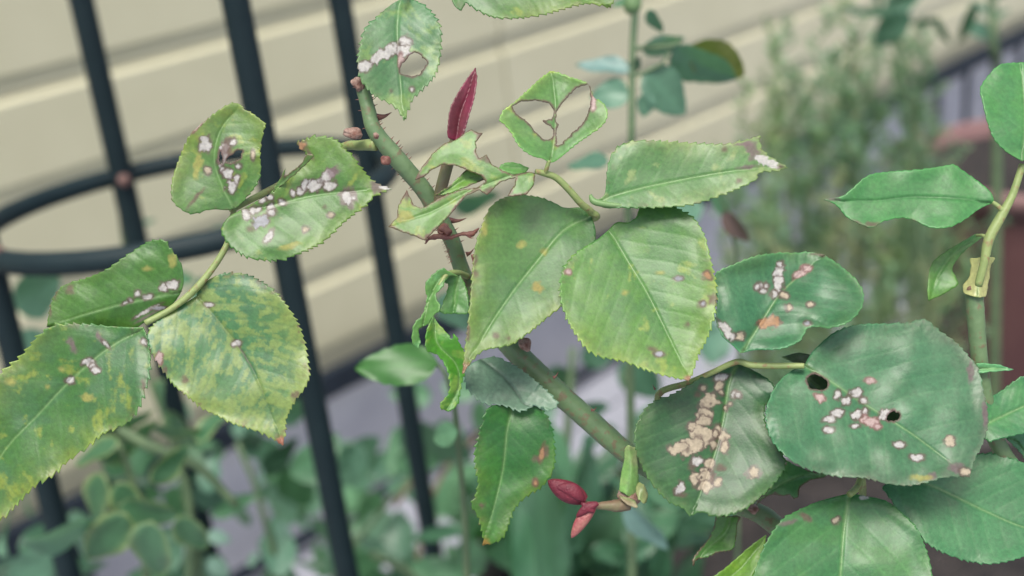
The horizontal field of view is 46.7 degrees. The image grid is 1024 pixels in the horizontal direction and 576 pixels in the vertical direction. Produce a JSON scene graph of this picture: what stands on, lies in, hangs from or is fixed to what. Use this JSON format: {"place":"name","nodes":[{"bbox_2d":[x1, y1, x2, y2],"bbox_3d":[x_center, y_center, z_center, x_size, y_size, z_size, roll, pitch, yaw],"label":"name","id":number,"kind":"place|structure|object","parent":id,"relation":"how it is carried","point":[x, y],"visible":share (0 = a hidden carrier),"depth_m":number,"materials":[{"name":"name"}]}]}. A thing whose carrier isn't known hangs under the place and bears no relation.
{"place":"outdoors","nodes":[
{"label":"outdoors","id":0,"kind":"place"},
{"bbox_2d":[254,220,920,575],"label":"paving","id":1,"kind":"structure","parent":0,"point":[602,385],"depth_m":2.68,"materials":[{"name":"grey concrete"}]},
{"bbox_2d":[0,0,442,575],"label":"obelisk trellis","id":2,"kind":"object","parent":1,"relation":"on","point":[122,174],"visible":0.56,"depth_m":0.86,"materials":[{"name":"black metal"}]},
{"bbox_2d":[0,26,1023,575],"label":"metal railing","id":3,"kind":"object","parent":1,"relation":"on","point":[340,376],"visible":0.22,"depth_m":2.31,"materials":[{"name":"grey metal"}]},
{"bbox_2d":[473,438,1023,575],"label":"planter box","id":4,"kind":"object","parent":1,"relation":"on","point":[811,492],"visible":0.13,"depth_m":1.09,"materials":[{"name":"soil"}]},
{"bbox_2d":[24,379,239,575],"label":"variegated shrub","id":5,"kind":"object","parent":4,"relation":"in","point":[134,520],"visible":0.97,"depth_m":0.70,"materials":[{"name":"green plant"}]},
{"bbox_2d":[0,216,473,575],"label":"teal shrub","id":6,"kind":"object","parent":4,"relation":"in","point":[290,494],"visible":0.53,"depth_m":1.04,"materials":[{"name":"green plant"}]},
{"bbox_2d":[354,343,470,575],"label":"leafy shoot","id":7,"kind":"object","parent":4,"relation":"in","point":[404,364],"visible":0.91,"depth_m":0.50,"materials":[{"name":"green plant"}]},
{"bbox_2d":[328,377,555,575],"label":"light leafy plant","id":8,"kind":"object","parent":4,"relation":"in","point":[445,491],"visible":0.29,"depth_m":1.34,"materials":[{"name":"green plant"}]},
{"bbox_2d":[0,0,1023,575],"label":"rose bush","id":9,"kind":"object","parent":4,"relation":"on","point":[898,410],"visible":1,"depth_m":0.35,"materials":[{"name":"green plant"}]},
{"bbox_2d":[408,190,732,575],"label":"long leaved plant","id":10,"kind":"object","parent":4,"relation":"in","point":[537,540],"visible":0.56,"depth_m":0.90,"materials":[{"name":"green plant"}]},
{"bbox_2d":[567,0,744,575],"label":"young rose","id":11,"kind":"object","parent":4,"relation":"on","point":[713,61],"visible":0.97,"depth_m":0.60,"materials":[{"name":"green plant"}]},
{"bbox_2d":[710,195,748,558],"bbox_3d":[0.135,0.141,0.712,0.023,0.434,0.035,-7,23,0],"label":"dried leaf twig","id":12,"kind":"object","parent":4,"relation":"on","point":[733,226],"visible":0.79,"depth_m":0.62,"materials":[{"name":"green plant"}]},
{"bbox_2d":[824,62,1023,460],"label":"rose bush","id":13,"kind":"object","parent":4,"relation":"on","point":[946,196],"visible":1,"depth_m":0.35,"materials":[{"name":"green plant"}]},
{"bbox_2d":[830,0,1009,394],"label":"tall leafy stem","id":14,"kind":"object","parent":1,"relation":"on","point":[893,25],"visible":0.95,"depth_m":1.35,"materials":[{"name":"green plant"}]},
{"bbox_2d":[906,119,1023,390],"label":"flower pot","id":15,"kind":"object","parent":1,"relation":"on","point":[975,161],"visible":0.2,"depth_m":1.92,"materials":[{"name":"plastic"}]},
{"label":"ground","id":16,"kind":"structure","parent":0,"visible":0},
{"bbox_2d":[0,0,1023,575],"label":"house wall","id":17,"kind":"structure","parent":16,"relation":"on","point":[172,74],"depth_m":2.31,"materials":[{"name":"beige"}]},
{"bbox_2d":[707,0,1011,420],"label":"feathery shrub","id":18,"kind":"object","parent":16,"relation":"on","point":[894,258],"visible":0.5,"depth_m":1.55,"materials":[{"name":"green plant"}]}
]}

